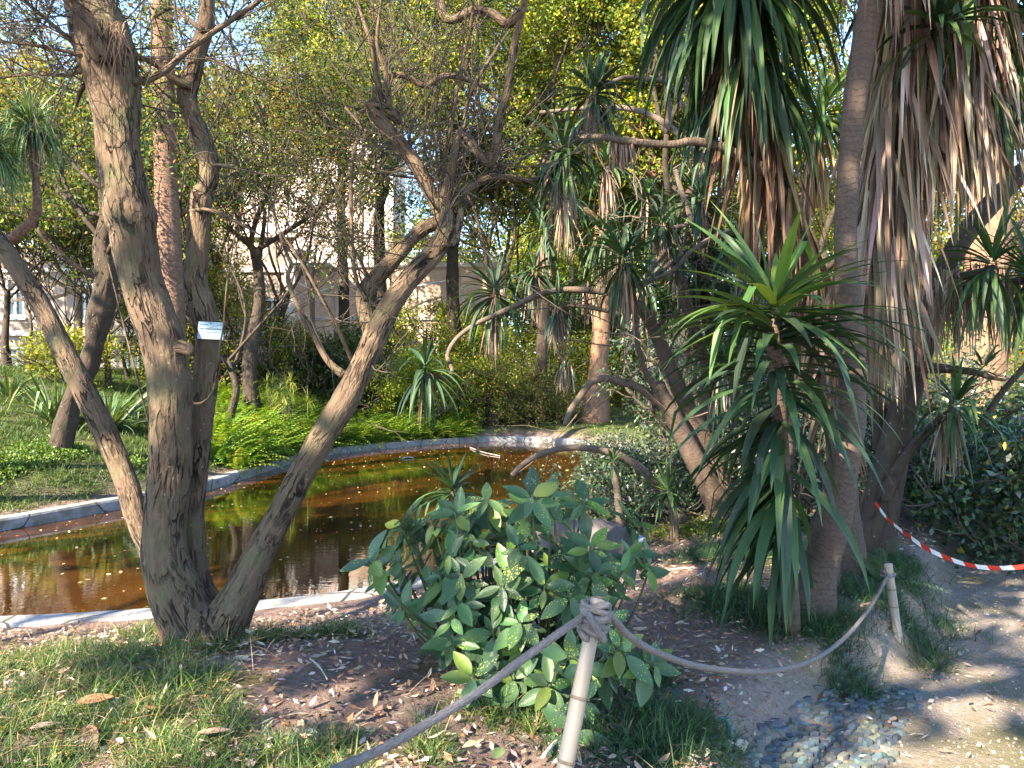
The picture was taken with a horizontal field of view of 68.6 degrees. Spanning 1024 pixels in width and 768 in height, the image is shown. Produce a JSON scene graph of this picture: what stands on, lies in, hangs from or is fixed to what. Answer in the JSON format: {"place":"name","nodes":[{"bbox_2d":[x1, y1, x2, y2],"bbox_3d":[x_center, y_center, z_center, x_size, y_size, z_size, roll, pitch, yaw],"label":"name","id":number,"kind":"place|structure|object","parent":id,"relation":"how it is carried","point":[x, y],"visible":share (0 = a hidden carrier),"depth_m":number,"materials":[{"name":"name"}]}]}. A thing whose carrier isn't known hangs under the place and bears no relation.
{"place":"outdoors","nodes":[
{"label":"outdoors","id":0,"kind":"place"},
{"bbox_2d":[0,441,643,615],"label":"water","id":1,"kind":"structure","parent":0,"point":[29,555],"depth_m":9.97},
{"bbox_2d":[2,443,590,607],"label":"floating leaves","id":2,"kind":"object","parent":1,"relation":"on","point":[254,512],"visible":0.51,"depth_m":10.44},
{"bbox_2d":[0,365,1023,767],"bbox_3d":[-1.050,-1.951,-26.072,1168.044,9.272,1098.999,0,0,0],"label":"ground","id":3,"kind":"structure","parent":0,"point":[920,753],"depth_m":4.17,"materials":[{"name":"soil"}]},
{"bbox_2d":[0,109,45,211],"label":"mop head plant","id":4,"kind":"object","parent":3,"relation":"on","point":[6,164],"visible":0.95,"depth_m":10.57,"materials":[{"name":"green plant"}]},
{"bbox_2d":[0,364,53,396],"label":"flax plant","id":5,"kind":"object","parent":3,"relation":"on","point":[4,388],"visible":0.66,"depth_m":16.26,"materials":[{"name":"green plant"}]},
{"bbox_2d":[0,80,79,244],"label":"mop head plant","id":6,"kind":"object","parent":3,"relation":"on","point":[33,146],"visible":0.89,"depth_m":10.94,"materials":[{"name":"green plant"}]},
{"bbox_2d":[0,35,79,136],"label":"broadleaf tree","id":7,"kind":"object","parent":3,"relation":"on","point":[3,68],"visible":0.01,"depth_m":42.01,"materials":[{"name":"green plant"}]},
{"bbox_2d":[0,111,95,370],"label":"sapling","id":8,"kind":"object","parent":3,"relation":"on","point":[26,304],"visible":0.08,"depth_m":20.85,"materials":[{"name":"green plant"}]},
{"bbox_2d":[0,319,126,389],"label":"shrub","id":9,"kind":"object","parent":3,"relation":"on","point":[46,351],"visible":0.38,"depth_m":20.00,"materials":[{"name":"yellow plant"}]},
{"bbox_2d":[4,369,126,426],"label":"flax plant","id":10,"kind":"object","parent":3,"relation":"on","point":[49,410],"visible":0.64,"depth_m":14.67,"materials":[{"name":"green plant"}]},
{"bbox_2d":[0,159,184,331],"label":"sapling","id":11,"kind":"object","parent":3,"relation":"on","point":[61,235],"visible":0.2,"depth_m":20.69,"materials":[{"name":"green plant"}]},
{"bbox_2d":[1,32,185,165],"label":"broadleaf tree","id":12,"kind":"object","parent":3,"relation":"on","point":[142,86],"visible":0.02,"depth_m":33.98,"materials":[{"name":"green plant"}]},
{"bbox_2d":[45,372,147,434],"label":"flax plant","id":13,"kind":"object","parent":3,"relation":"on","point":[121,412],"visible":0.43,"depth_m":15.60,"materials":[{"name":"green plant"}]},
{"bbox_2d":[0,57,200,453],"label":"crooked tree","id":14,"kind":"object","parent":3,"relation":"on","point":[100,312],"visible":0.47,"depth_m":12.63,"materials":[{"name":"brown plant"}]},
{"bbox_2d":[0,40,237,365],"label":"broadleaf tree","id":15,"kind":"object","parent":3,"relation":"on","point":[5,325],"visible":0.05,"depth_m":21.37,"materials":[{"name":"green plant"}]},
{"bbox_2d":[0,116,250,349],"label":"bare tree","id":16,"kind":"object","parent":3,"relation":"on","point":[79,323],"visible":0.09,"depth_m":23.02,"materials":[{"name":"brown plant"}]},
{"bbox_2d":[50,216,231,379],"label":"sapling","id":17,"kind":"object","parent":3,"relation":"on","point":[126,372],"visible":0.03,"depth_m":23.21,"materials":[{"name":"green plant"}]},
{"bbox_2d":[0,26,284,388],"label":"broadleaf tree","id":18,"kind":"object","parent":3,"relation":"on","point":[107,381],"visible":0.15,"depth_m":18.51,"materials":[{"name":"green plant"}]},
{"bbox_2d":[0,161,298,377],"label":"house","id":19,"kind":"structure","parent":3,"relation":"on","point":[19,316],"depth_m":28.00,"materials":[{"name":"beige paint"}]},
{"bbox_2d":[0,278,26,319],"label":"window","id":20,"kind":"structure","parent":19,"relation":"in","point":[17,310],"depth_m":28.06,"materials":[{"name":"white paint"}]},
{"bbox_2d":[151,0,185,340],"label":"palm tree","id":21,"kind":"object","parent":3,"relation":"on","point":[169,236],"visible":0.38,"depth_m":14.82,"materials":[{"name":"brown plant"}]},
{"bbox_2d":[0,362,342,514],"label":"grass bank","id":22,"kind":"structure","parent":3,"relation":"on","point":[32,455],"depth_m":13.02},
{"bbox_2d":[114,273,234,383],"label":"shrub","id":23,"kind":"object","parent":3,"relation":"on","point":[135,347],"visible":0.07,"depth_m":23.16,"materials":[{"name":"green plant"}]},
{"bbox_2d":[83,248,314,389],"bbox_3d":[-9.453,-1.815,23.367,6.606,5.408,4.326,0,0,0],"label":"shrub","id":24,"kind":"object","parent":3,"relation":"on","point":[219,298],"visible":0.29,"depth_m":22.96,"materials":[{"name":"green plant"}]},
{"bbox_2d":[0,0,410,418],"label":"broadleaf tree","id":25,"kind":"object","parent":3,"relation":"on","point":[233,404],"visible":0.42,"depth_m":18.13,"materials":[{"name":"green plant"}]},
{"bbox_2d":[89,30,365,375],"bbox_3d":[-9.193,-5.523,26.228,12.831,12.067,8.514,0,0,39],"label":"broadleaf tree","id":26,"kind":"object","parent":3,"relation":"on","point":[266,145],"visible":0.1,"depth_m":23.98,"materials":[{"name":"green plant"}]},
{"bbox_2d":[189,340,280,386],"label":"shrub","id":27,"kind":"object","parent":3,"relation":"on","point":[238,368],"visible":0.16,"depth_m":24.05,"materials":[{"name":"green plant"}]},
{"bbox_2d":[0,0,526,409],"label":"broadleaf tree","id":28,"kind":"object","parent":3,"relation":"on","point":[249,375],"visible":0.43,"depth_m":20.65,"materials":[{"name":"green plant"}]},
{"bbox_2d":[254,371,303,417],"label":"papyrus plant","id":29,"kind":"object","parent":3,"relation":"on","point":[266,381],"visible":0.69,"depth_m":20.70,"materials":[{"name":"green plant"}]},
{"bbox_2d":[267,369,316,427],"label":"papyrus plant","id":30,"kind":"object","parent":3,"relation":"on","point":[291,389],"visible":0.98,"depth_m":19.90,"materials":[{"name":"green plant"}]},
{"bbox_2d":[123,0,462,390],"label":"broadleaf tree","id":31,"kind":"object","parent":3,"relation":"on","point":[307,256],"visible":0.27,"depth_m":24.69,"materials":[{"name":"green plant"}]},
{"bbox_2d":[230,302,355,403],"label":"shrub","id":32,"kind":"object","parent":3,"relation":"on","point":[270,352],"visible":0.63,"depth_m":24.05,"materials":[{"name":"green plant"}]},
{"bbox_2d":[177,52,411,326],"bbox_3d":[-9.845,-7.211,33.818,9.751,13.782,13.498,0,0,43],"label":"bare tree","id":33,"kind":"object","parent":3,"relation":"on","point":[312,305],"visible":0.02,"depth_m":33.05,"materials":[{"name":"brown plant"}]},
{"bbox_2d":[259,346,347,400],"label":"shrub","id":34,"kind":"object","parent":3,"relation":"on","point":[324,382],"visible":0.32,"depth_m":24.80,"materials":[{"name":"green plant"}]},
{"bbox_2d":[0,436,653,627],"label":"pond kerb","id":35,"kind":"structure","parent":3,"relation":"on","point":[42,516],"depth_m":10.40,"materials":[{"name":"concrete"}]},
{"bbox_2d":[262,316,410,415],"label":"shrub","id":36,"kind":"object","parent":3,"relation":"on","point":[351,340],"visible":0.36,"depth_m":24.95,"materials":[{"name":"green plant"}]},
{"bbox_2d":[257,0,429,332],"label":"tree","id":37,"kind":"object","parent":3,"relation":"on","point":[343,304],"visible":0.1,"depth_m":30.60,"materials":[{"name":"green plant"}]},
{"bbox_2d":[0,0,687,648],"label":"tree","id":38,"kind":"object","parent":3,"relation":"on","point":[164,516],"visible":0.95,"depth_m":4.37,"materials":[{"name":"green plant"}]},
{"bbox_2d":[197,322,223,339],"bbox_3d":[-1.777,-0.315,4.427,0.156,0.106,0.029,0,0,0],"label":"plant label","id":39,"kind":"object","parent":38,"relation":"attached to","point":[205,331],"visible":1,"depth_m":4.42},
{"bbox_2d":[210,378,489,475],"bbox_3d":[-6.356,1.187,22.235,8.450,2.973,13.717,0,0,22],"label":"fern bed","id":40,"kind":"object","parent":3,"relation":"on","point":[255,436],"visible":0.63,"depth_m":20.50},
{"bbox_2d":[252,0,535,386],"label":"broadleaf tree","id":41,"kind":"object","parent":3,"relation":"on","point":[383,288],"visible":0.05,"depth_m":33.64,"materials":[{"name":"green plant"}]},
{"bbox_2d":[294,263,505,405],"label":"retaining wall","id":42,"kind":"structure","parent":3,"relation":"on","point":[437,273],"depth_m":37.00,"materials":[{"name":"stone"}]},
{"bbox_2d":[294,249,502,262],"bbox_3d":[-6.956,-6.315,37.240,13.024,0.691,0.520,0,0,0],"label":"railing","id":43,"kind":"object","parent":42,"relation":"on","point":[410,256],"visible":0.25,"depth_m":37.20,"materials":[{"name":"metal"}]},
{"bbox_2d":[323,341,476,435],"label":"shrub","id":44,"kind":"object","parent":3,"relation":"on","point":[397,388],"visible":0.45,"depth_m":25.18,"materials":[{"name":"green plant"}]},
{"bbox_2d":[208,0,640,408],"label":"broadleaf tree","id":45,"kind":"object","parent":3,"relation":"on","point":[452,269],"visible":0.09,"depth_m":29.17,"materials":[{"name":"green plant"}]},
{"bbox_2d":[357,292,521,412],"bbox_3d":[-2.939,-0.935,31.265,7.121,5.785,6.770,0,0,39],"label":"shrub","id":46,"kind":"object","parent":3,"relation":"on","point":[441,315],"visible":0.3,"depth_m":29.64,"materials":[{"name":"green plant"}]},
{"bbox_2d":[408,449,491,574],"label":"yucca","id":47,"kind":"object","parent":3,"relation":"on","point":[451,482],"visible":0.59,"depth_m":6.57,"materials":[{"name":"green plant"}]},
{"bbox_2d":[389,342,527,426],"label":"shrub","id":48,"kind":"object","parent":3,"relation":"on","point":[485,363],"visible":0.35,"depth_m":26.20,"materials":[{"name":"green plant"}]},
{"bbox_2d":[369,194,559,325],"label":"broadleaf tree","id":49,"kind":"object","parent":3,"relation":"on","point":[417,217],"visible":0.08,"depth_m":55.11,"materials":[{"name":"green plant"}]},
{"bbox_2d":[300,0,638,423],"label":"broadleaf tree","id":50,"kind":"object","parent":3,"relation":"on","point":[541,350],"visible":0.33,"depth_m":24.96,"materials":[{"name":"green plant"}]},
{"bbox_2d":[369,25,598,426],"bbox_3d":[-0.994,-5.652,28.864,8.202,14.965,9.080,0,0,14],"label":"broadleaf tree","id":51,"kind":"object","parent":3,"relation":"on","point":[505,201],"visible":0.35,"depth_m":27.07,"materials":[{"name":"green plant"}]},
{"bbox_2d":[435,350,558,439],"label":"shrub","id":52,"kind":"object","parent":3,"relation":"on","point":[512,382],"visible":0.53,"depth_m":25.96,"materials":[{"name":"green plant"}]},
{"bbox_2d":[0,531,1017,767],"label":"grass","id":53,"kind":"structure","parent":3,"relation":"on","point":[667,719],"depth_m":3.40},
{"bbox_2d":[361,137,656,395],"bbox_3d":[2.222,-6.906,43.624,15.943,17.128,22.945,0,0,29],"label":"broadleaf tree","id":54,"kind":"object","parent":3,"relation":"on","point":[474,237],"visible":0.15,"depth_m":39.91,"materials":[{"name":"green plant"}]},
{"bbox_2d":[339,466,680,757],"bbox_3d":[-0.005,1.065,3.738,1.640,1.347,1.309,0,0,0],"label":"speckled bush","id":55,"kind":"object","parent":3,"relation":"on","point":[484,631],"visible":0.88,"depth_m":3.58,"materials":[{"name":"green plant"}]},
{"bbox_2d":[0,493,1023,767],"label":"leaf litter","id":56,"kind":"object","parent":3,"relation":"on","point":[372,619],"visible":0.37,"depth_m":3.76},
{"bbox_2d":[488,373,588,430],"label":"shrub","id":57,"kind":"object","parent":3,"relation":"on","point":[560,413],"visible":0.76,"depth_m":26.50,"materials":[{"name":"green plant"}]},
{"bbox_2d":[466,317,626,421],"bbox_3d":[1.277,-0.496,29.973,6.580,4.530,6.258,0,0,18],"label":"shrub","id":58,"kind":"object","parent":3,"relation":"on","point":[527,345],"visible":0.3,"depth_m":29.42,"materials":[{"name":"green plant"}]},
{"bbox_2d":[506,273,618,402],"bbox_3d":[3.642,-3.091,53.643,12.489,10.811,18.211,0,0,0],"label":"shrub","id":59,"kind":"object","parent":3,"relation":"on","point":[509,319],"visible":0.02,"depth_m":50.62,"materials":[{"name":"green plant"}]},
{"bbox_2d":[476,221,657,355],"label":"broadleaf tree","id":60,"kind":"object","parent":3,"relation":"on","point":[565,272],"visible":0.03,"depth_m":51.15,"materials":[{"name":"green plant"}]},
{"bbox_2d":[509,140,640,390],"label":"slim tree","id":61,"kind":"object","parent":3,"relation":"on","point":[571,272],"visible":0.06,"depth_m":35.77,"materials":[{"name":"green plant"}]},
{"bbox_2d":[556,596,604,767],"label":"bamboo post","id":62,"kind":"object","parent":3,"relation":"on","point":[566,758],"visible":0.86,"depth_m":2.00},
{"bbox_2d":[328,569,895,767],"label":"rope","id":63,"kind":"object","parent":62,"relation":"attached to","point":[586,621],"visible":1,"depth_m":2.03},
{"bbox_2d":[533,518,643,562],"bbox_3d":[0.691,1.570,6.905,0.968,0.710,0.825,0,0,37],"label":"boulder","id":64,"kind":"object","parent":3,"relation":"on","point":[617,532],"visible":0.2,"depth_m":6.74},
{"bbox_2d":[375,32,834,523],"bbox_3d":[1.192,-1.027,8.603,5.290,5.607,3.952,0,0,0],"label":"yucca tree","id":65,"kind":"object","parent":3,"relation":"on","point":[625,293],"visible":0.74,"depth_m":8.63,"materials":[{"name":"green plant"}]},
{"bbox_2d":[589,444,637,526],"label":"yucca","id":66,"kind":"object","parent":3,"relation":"on","point":[616,487],"visible":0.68,"depth_m":7.57,"materials":[{"name":"brown plant"}]},
{"bbox_2d":[570,344,658,407],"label":"shrub","id":67,"kind":"object","parent":3,"relation":"on","point":[622,389],"visible":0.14,"depth_m":38.77,"materials":[{"name":"green plant"}]},
{"bbox_2d":[540,439,704,530],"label":"shrub","id":68,"kind":"object","parent":3,"relation":"on","point":[598,482],"visible":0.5,"depth_m":9.25,"materials":[{"name":"green plant"}]},
{"bbox_2d":[568,417,676,476],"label":"shrub","id":69,"kind":"object","parent":3,"relation":"on","point":[607,439],"visible":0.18,"depth_m":17.27,"materials":[{"name":"green plant"}]},
{"bbox_2d":[572,320,675,403],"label":"shrub","id":70,"kind":"object","parent":3,"relation":"on","point":[632,353],"visible":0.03,"depth_m":45.06,"materials":[{"name":"green plant"}]},
{"bbox_2d":[553,276,708,402],"bbox_3d":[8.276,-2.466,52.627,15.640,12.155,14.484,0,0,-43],"label":"shrub","id":71,"kind":"object","parent":3,"relation":"on","point":[617,320],"visible":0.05,"depth_m":48.05,"materials":[{"name":"green plant"}]},
{"bbox_2d":[584,434,706,523],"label":"shrub","id":72,"kind":"object","parent":3,"relation":"on","point":[639,456],"visible":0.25,"depth_m":9.99,"materials":[{"name":"green plant"}]},
{"bbox_2d":[473,0,822,423],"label":"broadleaf tree","id":73,"kind":"object","parent":3,"relation":"on","point":[599,413],"visible":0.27,"depth_m":26.24,"materials":[{"name":"green plant"}]},
{"bbox_2d":[573,136,730,408],"bbox_3d":[5.962,-5.486,34.301,8.292,14.058,7.841,0,0,0],"label":"slim tree","id":74,"kind":"object","parent":3,"relation":"on","point":[643,237],"visible":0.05,"depth_m":33.96,"materials":[{"name":"green plant"}]},
{"bbox_2d":[592,110,738,364],"bbox_3d":[7.260,-5.422,33.942,6.968,14.002,10.292,0,0,23],"label":"slim tree","id":75,"kind":"object","parent":3,"relation":"on","point":[735,217],"visible":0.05,"depth_m":32.70,"materials":[{"name":"green plant"}]},
{"bbox_2d":[475,0,856,417],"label":"broadleaf tree","id":76,"kind":"object","parent":3,"relation":"on","point":[634,42],"visible":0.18,"depth_m":24.27,"materials":[{"name":"green plant"}]},
{"bbox_2d":[630,457,703,541],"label":"yucca","id":77,"kind":"object","parent":3,"relation":"on","point":[669,481],"visible":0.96,"depth_m":7.86,"materials":[{"name":"green plant"}]},
{"bbox_2d":[507,0,867,577],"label":"yucca tree","id":78,"kind":"object","parent":3,"relation":"on","point":[742,102],"visible":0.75,"depth_m":5.21,"materials":[{"name":"green plant"}]},
{"bbox_2d":[534,0,864,424],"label":"broadleaf tree","id":79,"kind":"object","parent":3,"relation":"on","point":[821,243],"visible":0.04,"depth_m":23.61,"materials":[{"name":"green plant"}]},
{"bbox_2d":[594,300,818,479],"bbox_3d":[3.431,0.156,12.470,4.311,3.228,4.239,0,0,0],"label":"shrub","id":80,"kind":"object","parent":3,"relation":"on","point":[652,410],"visible":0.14,"depth_m":12.37,"materials":[{"name":"green plant"}]},
{"bbox_2d":[424,0,1023,349],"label":"broadleaf tree","id":81,"kind":"object","parent":3,"relation":"on","point":[499,9],"visible":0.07,"depth_m":26.65,"materials":[{"name":"green plant"}]},
{"bbox_2d":[635,510,812,546],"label":"ground cover","id":82,"kind":"object","parent":3,"relation":"on","point":[686,528],"visible":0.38,"depth_m":8.22,"materials":[{"name":"green plant"}]},
{"bbox_2d":[657,398,863,509],"bbox_3d":[3.142,0.948,9.774,2.670,1.745,2.416,0,0,40],"label":"shrub","id":83,"kind":"object","parent":3,"relation":"on","point":[719,421],"visible":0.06,"depth_m":9.34,"materials":[{"name":"green plant"}]},
{"bbox_2d":[631,204,942,652],"bbox_3d":[1.509,0.297,4.248,1.626,2.678,1.670,0,0,0],"label":"young yucca","id":84,"kind":"object","parent":3,"relation":"on","point":[762,500],"visible":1,"depth_m":4.13,"materials":[{"name":"green plant"}]},
{"bbox_2d":[619,39,955,339],"bbox_3d":[11.696,-6.978,36.102,18.745,17.178,19.958,0,0,20],"label":"broadleaf tree","id":85,"kind":"object","parent":3,"relation":"on","point":[831,248],"visible":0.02,"depth_m":33.64,"materials":[{"name":"green plant"}]},
{"bbox_2d":[597,503,1023,767],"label":"gravel","id":86,"kind":"structure","parent":3,"relation":"on","point":[942,674],"depth_m":4.26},
{"bbox_2d":[708,406,912,531],"bbox_3d":[3.339,0.949,8.633,2.576,1.583,2.046,0,0,-35],"label":"shrub","id":87,"kind":"object","parent":3,"relation":"on","point":[805,494],"visible":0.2,"depth_m":8.33,"materials":[{"name":"green plant"}]},
{"bbox_2d":[706,650,927,767],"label":"stone gutter","id":88,"kind":"object","parent":3,"relation":"on","point":[859,740],"visible":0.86,"depth_m":3.68,"materials":[{"name":"stone"}]},
{"bbox_2d":[782,57,863,494],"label":"yucca tree","id":89,"kind":"object","parent":3,"relation":"on","point":[820,188],"visible":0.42,"depth_m":7.37,"materials":[{"name":"green plant"}]},
{"bbox_2d":[692,316,1023,480],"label":"shrub","id":90,"kind":"object","parent":3,"relation":"on","point":[967,363],"visible":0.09,"depth_m":10.13,"materials":[{"name":"green plant"}]},
{"bbox_2d":[798,0,936,621],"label":"yucca tree","id":91,"kind":"object","parent":3,"relation":"on","point":[828,544],"visible":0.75,"depth_m":4.61,"materials":[{"name":"brown plant"}]},
{"bbox_2d":[884,563,903,644],"bbox_3d":[2.420,1.420,4.750,0.128,0.568,0.060,0,0,0],"label":"bamboo post","id":92,"kind":"object","parent":3,"relation":"on","point":[893,606],"visible":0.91,"depth_m":4.73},
{"bbox_2d":[766,97,1023,342],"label":"broadleaf tree","id":93,"kind":"object","parent":3,"relation":"on","point":[941,210],"depth_m":36.54,"materials":[{"name":"green plant"}]},
{"bbox_2d":[847,547,950,594],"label":"fern plant","id":94,"kind":"object","parent":3,"relation":"on","point":[872,569],"visible":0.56,"depth_m":5.63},
{"bbox_2d":[806,0,1023,589],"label":"yucca tree","id":95,"kind":"object","parent":3,"relation":"on","point":[945,98],"visible":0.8,"depth_m":4.92,"materials":[{"name":"brown plant"}]},
{"bbox_2d":[822,376,1023,512],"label":"shrub","id":96,"kind":"object","parent":3,"relation":"on","point":[1001,405],"visible":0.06,"depth_m":9.49,"materials":[{"name":"green plant"}]},
{"bbox_2d":[825,69,1023,294],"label":"broadleaf tree","id":97,"kind":"object","parent":3,"relation":"on","point":[1020,219],"visible":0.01,"depth_m":25.31,"materials":[{"name":"green plant"}]},
{"bbox_2d":[858,400,1023,565],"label":"shrub","id":98,"kind":"object","parent":3,"relation":"on","point":[913,490],"visible":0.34,"depth_m":7.61,"materials":[{"name":"green plant"}]},
{"bbox_2d":[859,163,1023,558],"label":"yucca tree","id":99,"kind":"object","parent":3,"relation":"on","point":[988,288],"visible":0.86,"depth_m":6.16,"materials":[{"name":"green plant"}]},
{"bbox_2d":[874,502,1023,569],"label":"barrier tape","id":100,"kind":"object","parent":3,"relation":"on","point":[956,561],"visible":1,"depth_m":5.92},
{"bbox_2d":[904,398,1023,575],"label":"shrub","id":101,"kind":"object","parent":3,"relation":"on","point":[1006,478],"visible":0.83,"depth_m":7.14,"materials":[{"name":"green plant"}]},
{"bbox_2d":[918,358,1023,462],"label":"shrub","id":102,"kind":"object","parent":3,"relation":"on","point":[1018,389],"visible":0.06,"depth_m":12.19,"materials":[{"name":"green plant"}]},
{"bbox_2d":[918,338,1023,421],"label":"shrub","id":103,"kind":"object","parent":3,"relation":"on","point":[1009,364],"visible":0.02,"depth_m":19.40,"materials":[{"name":"green plant"}]},
{"bbox_2d":[955,0,1017,475],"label":"palm tree","id":104,"kind":"object","parent":3,"relation":"on","point":[994,222],"visible":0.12,"depth_m":12.69,"materials":[{"name":"beige plant"}]},
{"bbox_2d":[0,0,1023,344],"label":"sky","id":105,"kind":"structure","parent":0,"point":[62,21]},
{"bbox_2d":[469,403,872,467],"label":"grass lawn","id":106,"kind":"structure","parent":0,"point":[614,413],"depth_m":26.92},
{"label":"terrace ground","id":107,"kind":"structure","parent":0,"visible":0},
{"bbox_2d":[241,110,404,262],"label":"apartment block","id":108,"kind":"structure","parent":107,"relation":"on","point":[271,225],"depth_m":54.00,"materials":[{"name":"paint"}]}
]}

